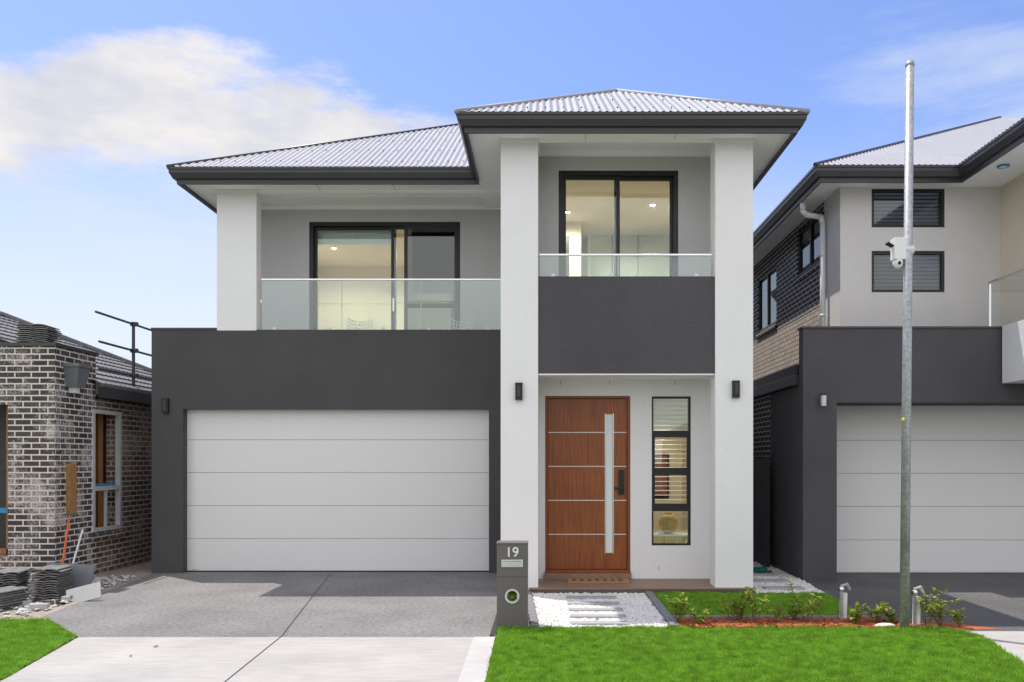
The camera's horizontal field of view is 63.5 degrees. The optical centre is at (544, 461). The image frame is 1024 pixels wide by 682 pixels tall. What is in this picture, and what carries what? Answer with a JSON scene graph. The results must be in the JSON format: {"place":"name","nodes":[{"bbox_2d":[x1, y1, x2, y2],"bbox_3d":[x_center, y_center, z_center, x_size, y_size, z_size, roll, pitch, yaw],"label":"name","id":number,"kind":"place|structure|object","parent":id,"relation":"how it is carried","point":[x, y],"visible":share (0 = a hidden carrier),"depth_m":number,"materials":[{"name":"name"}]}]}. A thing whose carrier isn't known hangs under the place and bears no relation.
{"place":"outdoors","nodes":[
{"label":"outdoors","id":0,"kind":"place"},
{"bbox_2d":[0,616,76,680],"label":"lawn","id":1,"kind":"structure","parent":0,"point":[25,642],"depth_m":8.19,"materials":[{"name":"green plant"}]},
{"bbox_2d":[0,561,151,619],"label":"soil strip","id":2,"kind":"object","parent":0,"point":[141,570],"visible":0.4,"depth_m":12.20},
{"bbox_2d":[0,405,7,554],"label":"front opening frame","id":3,"kind":"object","parent":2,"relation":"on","point":[3,479],"visible":0.19,"depth_m":12.60,"materials":[{"name":"brown wood"}]},
{"bbox_2d":[0,586,28,609],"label":"roof tile stack","id":4,"kind":"object","parent":2,"relation":"on","point":[13,596],"visible":0.98,"depth_m":10.12,"materials":[{"name":"concrete"}]},
{"bbox_2d":[0,568,30,596],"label":"roof tile stack","id":5,"kind":"object","parent":2,"relation":"on","point":[18,577],"visible":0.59,"depth_m":10.66,"materials":[{"name":"concrete"}]},
{"bbox_2d":[0,346,63,584],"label":"front wall","id":6,"kind":"structure","parent":2,"relation":"on","point":[32,387],"depth_m":12.00,"materials":[{"name":"brick"}]},
{"bbox_2d":[0,342,98,355],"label":"parapet cap","id":7,"kind":"object","parent":6,"relation":"on","point":[47,344],"visible":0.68,"depth_m":11.97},
{"bbox_2d":[15,323,61,342],"bbox_3d":[-7.442,-1.859,12.192,0.458,0.268,0.455,0,0,-5],"label":"roof tile stack","id":8,"kind":"object","parent":7,"relation":"on","point":[35,333],"visible":0.91,"depth_m":12.02,"materials":[{"name":"concrete"}]},
{"bbox_2d":[20,593,72,609],"bbox_3d":[-6.556,1.765,10.789,0.884,0.070,1.889,0,0,-30],"label":"cut brick","id":9,"kind":"object","parent":2,"relation":"on","point":[44,605],"visible":0.38,"depth_m":10.26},
{"bbox_2d":[29,565,73,600],"bbox_3d":[-6.448,1.591,10.853,0.388,0.418,0.472,0,0,-7],"label":"roof tile stack","id":10,"kind":"object","parent":2,"relation":"on","point":[53,582],"visible":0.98,"depth_m":10.69,"materials":[{"name":"concrete"}]},
{"bbox_2d":[0,575,136,617],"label":"rubble","id":11,"kind":"object","parent":2,"relation":"on","point":[21,609],"visible":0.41,"depth_m":11.06,"materials":[{"name":"stone"}]},
{"bbox_2d":[47,562,95,587],"bbox_3d":[-6.425,1.590,11.160,0.670,0.431,0.174,0,0,0],"label":"metal sheet","id":12,"kind":"object","parent":2,"relation":"on","point":[82,574],"visible":0.43,"depth_m":11.18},
{"bbox_2d":[62,518,83,563],"bbox_3d":[-6.809,1.319,11.804,0.231,0.979,0.667,0,0,-9],"label":"prop pole","id":13,"kind":"object","parent":2,"relation":"on","point":[65,542],"visible":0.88,"depth_m":11.91,"materials":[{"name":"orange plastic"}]},
{"bbox_2d":[66,582,100,601],"bbox_3d":[-5.935,1.710,10.660,0.466,0.299,0.126,0,0,-8],"label":"concrete block","id":14,"kind":"object","parent":2,"relation":"on","point":[88,592],"visible":0.86,"depth_m":10.66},
{"bbox_2d":[64,348,151,574],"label":"side wall","id":15,"kind":"structure","parent":2,"relation":"on","point":[128,543],"depth_m":13.70,"materials":[{"name":"brick"}]},
{"bbox_2d":[66,464,76,513],"bbox_3d":[-7.080,0.410,12.370,0.080,0.740,0.180,0,0,0],"label":"timber prop","id":16,"kind":"object","parent":15,"relation":"attached to","point":[71,488],"visible":1,"depth_m":12.32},
{"bbox_2d":[0,311,151,394],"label":"tiled roof","id":17,"kind":"structure","parent":15,"relation":"on","point":[9,332],"depth_m":15.77,"materials":[{"name":"tile"}]},
{"bbox_2d":[95,311,151,391],"bbox_3d":[-7.185,-1.795,16.140,0.110,1.290,5.720,0,0,0],"label":"scaffold rail","id":18,"kind":"object","parent":17,"relation":"attached to","point":[133,350],"visible":0.41,"depth_m":14.46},
{"bbox_2d":[63,363,92,392],"bbox_3d":[-6.979,-1.235,12.380,0.238,0.430,0.380,0,0,0],"label":"rain head","id":19,"kind":"object","parent":15,"relation":"attached to","point":[76,375],"visible":1,"depth_m":12.26},
{"bbox_2d":[92,409,121,531],"bbox_3d":[-7.290,0.200,14.025,0.420,2.600,2.870,0,0,0],"label":"window frame","id":20,"kind":"object","parent":15,"relation":"attached to","point":[100,488],"visible":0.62,"depth_m":13.75,"materials":[{"name":"metal"}]},
{"bbox_2d":[96,387,151,405],"bbox_3d":[-7.120,-1.085,17.490,0.440,0.170,9.020,0,0,0],"label":"eave","id":21,"kind":"object","parent":15,"relation":"attached to","point":[109,393],"visible":0.29,"depth_m":13.63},
{"bbox_2d":[0,637,494,681],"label":"concrete crossover","id":22,"kind":"object","parent":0,"point":[293,659],"visible":1,"depth_m":7.46,"materials":[{"name":"concrete"}]},
{"bbox_2d":[44,572,496,636],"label":"driveway","id":23,"kind":"structure","parent":0,"point":[324,604],"depth_m":10.24,"materials":[{"name":"concrete"}]},
{"bbox_2d":[151,328,500,572],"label":"garage wall","id":24,"kind":"structure","parent":23,"relation":"on","point":[204,369],"depth_m":13.30,"materials":[{"name":"paint"}]},
{"bbox_2d":[161,398,168,412],"bbox_3d":[-6.076,-0.889,13.261,0.104,0.230,0.073,0,0,0],"label":"wall lamp","id":25,"kind":"object","parent":24,"relation":"attached to","point":[165,405],"visible":1,"depth_m":13.24,"materials":[{"name":"black metal"}]},
{"bbox_2d":[215,190,264,329],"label":"balcony column","id":26,"kind":"structure","parent":24,"relation":"on","point":[238,259],"depth_m":13.30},
{"bbox_2d":[187,410,488,570],"bbox_3d":[-3.350,0.470,13.485,4.960,2.660,0.050,0,0,0],"label":"garage door","id":27,"kind":"structure","parent":24,"relation":"in","point":[337,490],"depth_m":13.46,"materials":[{"name":"metal"}]},
{"bbox_2d":[260,279,500,329],"bbox_3d":[-2.594,-2.532,13.386,3.987,0.837,0.040,0,0,0],"label":"balcony glass rail","id":28,"kind":"object","parent":24,"relation":"on","point":[355,328],"visible":0.94,"depth_m":13.37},
{"bbox_2d":[261,210,500,329],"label":"wall","id":29,"kind":"structure","parent":24,"relation":"on","point":[284,251],"depth_m":14.30,"materials":[{"name":"paint"}]},
{"bbox_2d":[318,230,390,244],"bbox_3d":[-2.743,-3.545,14.545,2.502,1.190,0.010,0,0,0],"label":"room blind","id":30,"kind":"object","parent":29,"relation":"attached to","point":[354,237],"visible":0.21,"depth_m":14.54,"materials":[{"name":"fabric"}]},
{"bbox_2d":[318,230,403,329],"bbox_3d":[-2.850,-2.930,16.355,4.200,2.700,3.690,0,0,0],"label":"living room","id":31,"kind":"object","parent":29,"relation":"attached to","point":[363,301],"visible":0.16,"depth_m":18.20,"materials":[{"name":"white"}]},
{"bbox_2d":[259,190,500,209],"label":"balcony ceiling","id":32,"kind":"structure","parent":29,"relation":"attached to","point":[372,200],"depth_m":13.97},
{"bbox_2d":[309,222,459,329],"bbox_3d":[-2.758,-2.870,14.380,2.612,2.540,0.120,0,0,0],"label":"balcony sliding door","id":33,"kind":"structure","parent":29,"relation":"attached to","point":[315,227],"depth_m":14.35,"materials":[{"name":"black metal"}]},
{"bbox_2d":[404,225,457,329],"bbox_3d":[-1.958,-2.870,14.453,0.931,2.540,0.295,0,0,0],"label":"screen door","id":34,"kind":"structure","parent":29,"relation":"attached to","point":[430,251],"depth_m":14.31,"materials":[{"name":"glass"}]},
{"bbox_2d":[186,134,790,208],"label":"soffit","id":35,"kind":"structure","parent":29,"relation":"attached to","point":[486,151],"depth_m":11.93,"materials":[{"name":"paint"}]},
{"bbox_2d":[167,112,808,213],"bbox_3d":[-1.188,-4.412,16.460,9.225,0.235,11.480,0,0,0],"label":"gutter","id":36,"kind":"object","parent":35,"relation":"attached to","point":[791,123],"visible":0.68,"depth_m":10.82,"materials":[{"name":"metal"}]},
{"bbox_2d":[173,91,803,166],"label":"roof","id":37,"kind":"structure","parent":36,"relation":"on","point":[333,155],"depth_m":13.08,"materials":[{"name":"metal"}]},
{"bbox_2d":[204,92,761,161],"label":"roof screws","id":38,"kind":"object","parent":37,"relation":"attached to","point":[459,140],"visible":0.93,"depth_m":13.06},
{"bbox_2d":[166,89,809,167],"bbox_3d":[0.624,-5.834,15.459,9.216,2.673,10.572,0,0,26],"label":"ridge capping","id":39,"kind":"object","parent":37,"relation":"attached to","point":[457,110],"visible":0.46,"depth_m":12.33,"materials":[{"name":"metal"}]},
{"bbox_2d":[316,134,763,189],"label":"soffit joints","id":40,"kind":"object","parent":35,"relation":"attached to","point":[585,138],"visible":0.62,"depth_m":12.40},
{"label":"balcony floor","id":41,"kind":"structure","parent":24,"relation":"attached to","visible":0},
{"bbox_2d":[347,318,372,329],"bbox_3d":[-3.083,-2.006,13.896,0.489,0.856,0.553,0,0,-17],"label":"wire chair","id":42,"kind":"object","parent":41,"relation":"on","point":[359,328],"visible":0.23,"depth_m":14.12,"materials":[{"name":"white metal"}]},
{"bbox_2d":[449,318,472,329],"bbox_3d":[-1.473,-2.006,13.897,0.489,0.856,0.552,0,0,17],"label":"wire chair","id":43,"kind":"object","parent":41,"relation":"on","point":[461,325],"visible":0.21,"depth_m":14.13,"materials":[{"name":"grey metal"}]},
{"bbox_2d":[54,530,547,677],"bbox_3d":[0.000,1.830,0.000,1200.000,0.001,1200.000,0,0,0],"label":"ground","id":44,"kind":"structure","parent":0,"point":[508,592],"depth_m":11.61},
{"bbox_2d":[499,139,539,589],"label":"porch column","id":45,"kind":"structure","parent":44,"relation":"on","point":[519,330],"depth_m":11.20,"materials":[{"name":"paint"}]},
{"bbox_2d":[515,383,522,399],"bbox_3d":[-0.342,-0.943,11.162,0.104,0.230,0.073,0,0,0],"label":"wall lamp","id":46,"kind":"object","parent":45,"relation":"attached to","point":[518,391],"visible":1,"depth_m":11.14,"materials":[{"name":"black metal"}]},
{"bbox_2d":[538,276,714,378],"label":"entry balcony parapet","id":47,"kind":"structure","parent":45,"relation":"attached to","point":[626,327],"depth_m":11.23,"materials":[{"name":"paint"}]},
{"bbox_2d":[539,254,711,275],"bbox_3d":[1.110,-2.671,11.306,2.353,0.320,0.040,0,0,0],"label":"entry balcony glass rail","id":48,"kind":"object","parent":47,"relation":"on","point":[625,255],"visible":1,"depth_m":11.29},
{"bbox_2d":[547,399,547,529],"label":"wall","id":49,"kind":"structure","parent":44,"relation":"on","point":[547,464],"depth_m":21.70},
{"bbox_2d":[528,591,678,627],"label":"pebble path","id":50,"kind":"structure","parent":44,"relation":"on","point":[577,609],"depth_m":9.76,"materials":[{"name":"gravel"}]},
{"bbox_2d":[529,579,755,594],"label":"porch slab","id":51,"kind":"structure","parent":44,"relation":"on","point":[545,586],"depth_m":11.20,"materials":[{"name":"tile"}]},
{"bbox_2d":[567,578,629,582],"bbox_3d":[0.765,1.699,11.785,0.870,0.020,0.330,0,0,0],"label":"doormat","id":52,"kind":"object","parent":51,"relation":"on","point":[597,580],"visible":1,"depth_m":11.73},
{"bbox_2d":[538,157,709,578],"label":"entry wall","id":53,"kind":"structure","parent":51,"relation":"on","point":[648,558],"depth_m":12.05,"materials":[{"name":"paint"}]},
{"bbox_2d":[545,396,629,569],"bbox_3d":[0.634,0.317,12.130,1.243,2.536,0.120,0,0,0],"label":"front door","id":54,"kind":"structure","parent":53,"relation":"attached to","point":[588,503],"depth_m":12.11,"materials":[{"name":"brown wood"}]},
{"bbox_2d":[615,470,623,493],"bbox_3d":[1.096,0.306,12.069,0.140,0.357,0.081,0,0,0],"label":"door lock","id":55,"kind":"object","parent":54,"relation":"attached to","point":[620,488],"depth_m":12.07,"materials":[{"name":"black metal"}]},
{"bbox_2d":[566,180,668,275],"bbox_3d":[1.175,-2.960,14.230,2.850,2.760,3.940,0,0,0],"label":"bedroom","id":56,"kind":"object","parent":53,"relation":"attached to","point":[590,205],"visible":0.04,"depth_m":14.21,"materials":[{"name":"white"}]},
{"bbox_2d":[566,222,668,275],"bbox_3d":[1.147,-3.185,15.580,2.694,3.170,1.220,0,0,0],"label":"robe","id":57,"kind":"object","parent":56,"relation":"on","point":[635,265],"visible":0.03,"depth_m":15.90,"materials":[{"name":"white wood"}]},
{"bbox_2d":[559,171,677,275],"bbox_3d":[1.081,-2.918,12.130,1.744,2.636,0.120,0,0,0],"label":"entry balcony door","id":58,"kind":"structure","parent":53,"relation":"in","point":[617,177],"depth_m":12.11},
{"bbox_2d":[652,396,690,544],"bbox_3d":[1.852,0.143,12.123,0.571,2.175,0.095,0,0,0],"label":"entry window","id":59,"kind":"structure","parent":53,"relation":"in","point":[686,471],"depth_m":12.08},
{"bbox_2d":[653,399,687,499],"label":"entry blinds","id":60,"kind":"object","parent":59,"relation":"attached to","point":[670,412],"visible":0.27,"depth_m":12.27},
{"bbox_2d":[708,139,754,586],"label":"porch column","id":61,"kind":"structure","parent":51,"relation":"on","point":[731,418],"depth_m":11.20,"materials":[{"name":"paint"}]},
{"bbox_2d":[732,380,739,397],"bbox_3d":[2.588,-0.973,11.162,0.104,0.230,0.073,0,0,0],"label":"wall lamp","id":62,"kind":"object","parent":61,"relation":"attached to","point":[735,388],"visible":1,"depth_m":11.14,"materials":[{"name":"black metal"}]},
{"bbox_2d":[653,400,687,542],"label":"entry hall","id":63,"kind":"structure","parent":44,"relation":"on","point":[682,517],"depth_m":15.60,"materials":[{"name":"white"}]},
{"bbox_2d":[655,453,668,497],"bbox_3d":[1.900,0.275,15.540,0.900,0.850,0.080,0,0,0],"label":"wall picture","id":64,"kind":"object","parent":63,"relation":"attached to","point":[661,463],"depth_m":15.50,"materials":[{"name":"red paper"}]},
{"bbox_2d":[653,532,687,542],"bbox_3d":[1.925,1.354,12.610,0.850,0.502,0.380,0,0,0],"label":"console table","id":65,"kind":"object","parent":63,"relation":"on","point":[678,534],"visible":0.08,"depth_m":12.59,"materials":[{"name":"white wood"}]},
{"bbox_2d":[658,512,678,533],"bbox_3d":[1.890,0.942,12.600,0.310,0.328,0.310,0,0,0],"label":"gold vase","id":66,"kind":"object","parent":65,"relation":"on","point":[668,523],"visible":1,"depth_m":12.49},
{"bbox_2d":[508,594,995,628],"bbox_3d":[2.186,1.785,9.957,5.428,0.070,2.325,0,0,0],"label":"mulch bed","id":67,"kind":"object","parent":44,"relation":"on","point":[828,621],"visible":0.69,"depth_m":9.09,"materials":[{"name":"wood"}]},
{"bbox_2d":[496,540,528,628],"bbox_3d":[-0.342,1.336,8.959,0.338,0.928,0.272,0,0,0],"label":"mailbox","id":68,"kind":"object","parent":67,"relation":"on","point":[512,573],"visible":1,"depth_m":8.84,"materials":[{"name":"paint"}]},
{"bbox_2d":[666,592,692,621],"bbox_3d":[1.481,1.609,9.062,0.239,0.384,0.336,0,0,39],"label":"shrub","id":69,"kind":"object","parent":67,"relation":"on","point":[682,603],"visible":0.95,"depth_m":9.03,"materials":[{"name":"green plant"}]},
{"bbox_2d":[689,607,709,623],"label":"shrub","id":70,"kind":"object","parent":67,"relation":"on","point":[704,613],"visible":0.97,"depth_m":8.97,"materials":[{"name":"green plant"}]},
{"bbox_2d":[718,590,749,621],"bbox_3d":[2.121,1.612,9.185,0.382,0.380,0.284,0,0,10],"label":"shrub","id":71,"kind":"object","parent":67,"relation":"on","point":[736,605],"visible":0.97,"depth_m":9.16,"materials":[{"name":"green plant"}]},
{"bbox_2d":[731,602,746,618],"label":"shrub","id":72,"kind":"object","parent":67,"relation":"on","point":[741,614],"visible":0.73,"depth_m":9.24,"materials":[{"name":"green plant"}]},
{"bbox_2d":[744,586,770,622],"bbox_3d":[2.336,1.581,9.066,0.290,0.441,0.326,0,0,13],"label":"shrub","id":73,"kind":"object","parent":67,"relation":"on","point":[752,598],"visible":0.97,"depth_m":9.01,"materials":[{"name":"green plant"}]},
{"bbox_2d":[768,602,785,621],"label":"shrub","id":74,"kind":"object","parent":67,"relation":"on","point":[777,612],"visible":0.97,"depth_m":9.11,"materials":[{"name":"green plant"}]},
{"bbox_2d":[785,598,803,619],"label":"shrub","id":75,"kind":"object","parent":67,"relation":"on","point":[794,613],"visible":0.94,"depth_m":9.22,"materials":[{"name":"green plant"}]},
{"bbox_2d":[786,583,825,621],"bbox_3d":[2.877,1.578,9.130,0.420,0.449,0.273,0,0,31],"label":"shrub","id":76,"kind":"object","parent":67,"relation":"on","point":[814,608],"visible":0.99,"depth_m":9.13,"materials":[{"name":"green plant"}]},
{"bbox_2d":[838,583,850,618],"bbox_3d":[3.366,1.581,9.280,0.146,0.439,0.080,0,0,0],"label":"water meter riser","id":77,"kind":"object","parent":67,"relation":"on","point":[843,606],"visible":0.98,"depth_m":9.26,"materials":[{"name":"silver metal"}]},
{"bbox_2d":[847,601,866,622],"bbox_3d":[3.407,1.655,8.992,0.214,0.296,0.195,0,0,23],"label":"shrub","id":78,"kind":"object","parent":67,"relation":"on","point":[854,614],"visible":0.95,"depth_m":8.99,"materials":[{"name":"green plant"}]},
{"bbox_2d":[864,599,891,622],"bbox_3d":[3.655,1.656,9.045,0.282,0.291,0.238,0,0,0],"label":"shrub","id":79,"kind":"object","parent":67,"relation":"on","point":[879,611],"visible":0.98,"depth_m":9.03,"materials":[{"name":"green plant"}]},
{"bbox_2d":[875,623,895,626],"bbox_3d":[3.668,1.780,8.900,0.260,0.080,0.095,0,0,0],"label":"white stone","id":80,"kind":"object","parent":67,"relation":"on","point":[885,624],"visible":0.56,"depth_m":8.87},
{"bbox_2d":[882,605,897,622],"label":"shrub","id":81,"kind":"object","parent":67,"relation":"on","point":[890,615],"visible":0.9,"depth_m":9.08,"materials":[{"name":"green plant"}]},
{"bbox_2d":[899,60,914,627],"bbox_3d":[3.885,-1.239,8.860,0.158,6.079,0.100,0,0,0],"label":"steel pole","id":82,"kind":"object","parent":67,"relation":"on","point":[904,607],"visible":0.88,"depth_m":8.82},
{"bbox_2d":[885,237,914,268],"bbox_3d":[3.804,-2.220,8.851,0.287,0.322,0.130,0,0,0],"label":"security camera","id":83,"kind":"object","parent":82,"relation":"attached to","point":[900,249],"visible":0.98,"depth_m":8.80,"materials":[{"name":"white plastic"}]},
{"bbox_2d":[911,586,924,624],"bbox_3d":[4.030,1.571,8.930,0.146,0.459,0.080,0,0,0],"label":"water meter riser","id":84,"kind":"object","parent":67,"relation":"on","point":[916,610],"visible":0.99,"depth_m":8.91,"materials":[{"name":"silver metal"}]},
{"bbox_2d":[917,586,948,624],"bbox_3d":[4.177,1.569,8.914,0.434,0.466,0.195,0,0,-20],"label":"shrub","id":85,"kind":"object","parent":67,"relation":"on","point":[933,609],"visible":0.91,"depth_m":8.89,"materials":[{"name":"green plant"}]},
{"bbox_2d":[923,599,957,625],"bbox_3d":[4.312,1.645,9.004,0.356,0.316,0.285,0,0,-27],"label":"shrub","id":86,"kind":"object","parent":67,"relation":"on","point":[940,616],"visible":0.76,"depth_m":8.99,"materials":[{"name":"green plant"}]},
{"bbox_2d":[950,608,966,626],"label":"shrub","id":87,"kind":"object","parent":67,"relation":"on","point":[955,616],"visible":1,"depth_m":8.96,"materials":[{"name":"green plant"}]},
{"bbox_2d":[753,394,770,564],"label":"garage side wall","id":88,"kind":"structure","parent":44,"relation":"on","point":[761,427],"depth_m":14.72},
{"bbox_2d":[753,364,798,398],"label":"garage side fascia","id":89,"kind":"structure","parent":88,"relation":"on","point":[782,380],"depth_m":13.58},
{"bbox_2d":[753,561,824,593],"bbox_3d":[3.361,1.779,16.547,1.052,0.058,10.906,0,0,0],"label":"pebble strip","id":90,"kind":"object","parent":44,"relation":"on","point":[776,580],"visible":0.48,"depth_m":12.10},
{"bbox_2d":[753,457,769,566],"bbox_3d":[3.740,0.865,16.875,0.080,1.870,6.050,0,0,0],"label":"fence","id":91,"kind":"object","parent":90,"relation":"on","point":[761,511],"visible":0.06,"depth_m":14.18,"materials":[{"name":"metal"}]},
{"bbox_2d":[753,566,771,572],"bbox_3d":[3.457,1.724,13.108,0.312,0.125,0.424,0,0,0],"label":"shade cloth heap","id":92,"kind":"object","parent":90,"relation":"on","point":[762,569],"visible":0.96,"depth_m":13.01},
{"bbox_2d":[187,571,488,571],"bbox_3d":[-3.349,1.790,13.450,4.921,0.020,0.019,0,0,0],"label":"garage door seal","id":93,"kind":"object","parent":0,"point":[337,571],"visible":0.64,"depth_m":13.44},
{"bbox_2d":[341,280,341,329],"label":"balcony glass edges","id":94,"kind":"object","parent":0,"point":[341,304],"visible":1,"depth_m":13.38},
{"bbox_2d":[0,0,1023,367],"label":"sky","id":95,"kind":"structure","parent":0,"point":[97,97],"materials":[{"name":"blue"}]},
{"bbox_2d":[544,381,658,578],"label":"entry details","id":96,"kind":"object","parent":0,"point":[582,573],"visible":1,"depth_m":12.00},
{"bbox_2d":[484,623,1023,681],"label":"lawn","id":97,"kind":"structure","parent":0,"point":[722,653],"depth_m":7.54,"materials":[{"name":"green plant"}]},
{"bbox_2d":[654,590,863,615],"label":"lawn","id":98,"kind":"structure","parent":0,"point":[702,601],"depth_m":10.34,"materials":[{"name":"green plant"}]},
{"bbox_2d":[806,573,1023,630],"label":"driveway","id":99,"kind":"structure","parent":0,"point":[992,600],"depth_m":11.25,"materials":[{"name":"concrete"}]},
{"bbox_2d":[771,326,1023,580],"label":"garage wall","id":100,"kind":"structure","parent":99,"relation":"on","point":[862,365],"depth_m":12.40,"materials":[{"name":"paint"}]},
{"bbox_2d":[820,394,826,405],"bbox_3d":[4.157,-0.910,12.331,0.092,0.176,0.134,0,0,0],"label":"wall lamp","id":101,"kind":"object","parent":100,"relation":"attached to","point":[823,400],"visible":1,"depth_m":12.28,"materials":[{"name":"metal"}]},
{"bbox_2d":[824,173,1023,325],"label":"wall","id":102,"kind":"structure","parent":100,"relation":"on","point":[978,238],"depth_m":13.15,"materials":[{"name":"paint"}]},
{"bbox_2d":[753,202,823,380],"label":"brick side wall","id":103,"kind":"structure","parent":102,"relation":"attached to","point":[776,347],"depth_m":16.11,"materials":[{"name":"brick"}]},
{"bbox_2d":[800,200,825,325],"bbox_3d":[4.467,-2.920,13.750,0.426,2.840,0.100,0,0,0],"label":"downpipe","id":104,"kind":"object","parent":102,"relation":"attached to","point":[822,254],"visible":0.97,"depth_m":13.71,"materials":[{"name":"white plastic"}]},
{"bbox_2d":[759,189,943,331],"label":"windows","id":105,"kind":"structure","parent":102,"relation":"attached to","point":[928,211],"depth_m":13.26,"materials":[{"name":"black glass"}]},
{"bbox_2d":[753,142,1023,266],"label":"soffit","id":106,"kind":"structure","parent":102,"relation":"on","point":[991,175],"depth_m":13.08,"materials":[{"name":"paint"}]},
{"bbox_2d":[753,118,1023,250],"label":"gutter","id":107,"kind":"object","parent":106,"relation":"attached to","point":[973,164],"visible":0.71,"depth_m":12.68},
{"bbox_2d":[756,117,1023,228],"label":"roof","id":108,"kind":"structure","parent":107,"relation":"on","point":[956,146],"depth_m":14.21,"materials":[{"name":"metal"}]},
{"bbox_2d":[813,116,1000,166],"bbox_3d":[8.375,-6.197,14.465,9.244,3.397,3.476,0,0,-45],"label":"ridge capping","id":109,"kind":"object","parent":108,"relation":"attached to","point":[867,150],"visible":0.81,"depth_m":14.54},
{"bbox_2d":[997,164,1009,168],"bbox_3d":[6.770,-4.347,12.200,0.168,0.022,0.168,0,0,0],"label":"soffit light","id":110,"kind":"object","parent":106,"relation":"in","point":[1001,166],"visible":1,"depth_m":12.17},
{"bbox_2d":[1002,320,1023,382],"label":"balcony box","id":111,"kind":"object","parent":102,"relation":"attached to","point":[1012,352],"visible":1,"depth_m":12.06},
{"bbox_2d":[837,406,1023,572],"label":"garage door","id":112,"kind":"structure","parent":100,"relation":"in","point":[967,494],"depth_m":13.30,"materials":[{"name":"metal"}]},
{"bbox_2d":[988,268,1023,325],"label":"rail","id":113,"kind":"object","parent":100,"relation":"on","point":[989,293],"visible":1,"depth_m":12.42,"materials":[{"name":"metal"}]},
{"bbox_2d":[972,631,1023,660],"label":"concrete crossover","id":114,"kind":"object","parent":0,"point":[1012,642],"depth_m":8.34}
]}

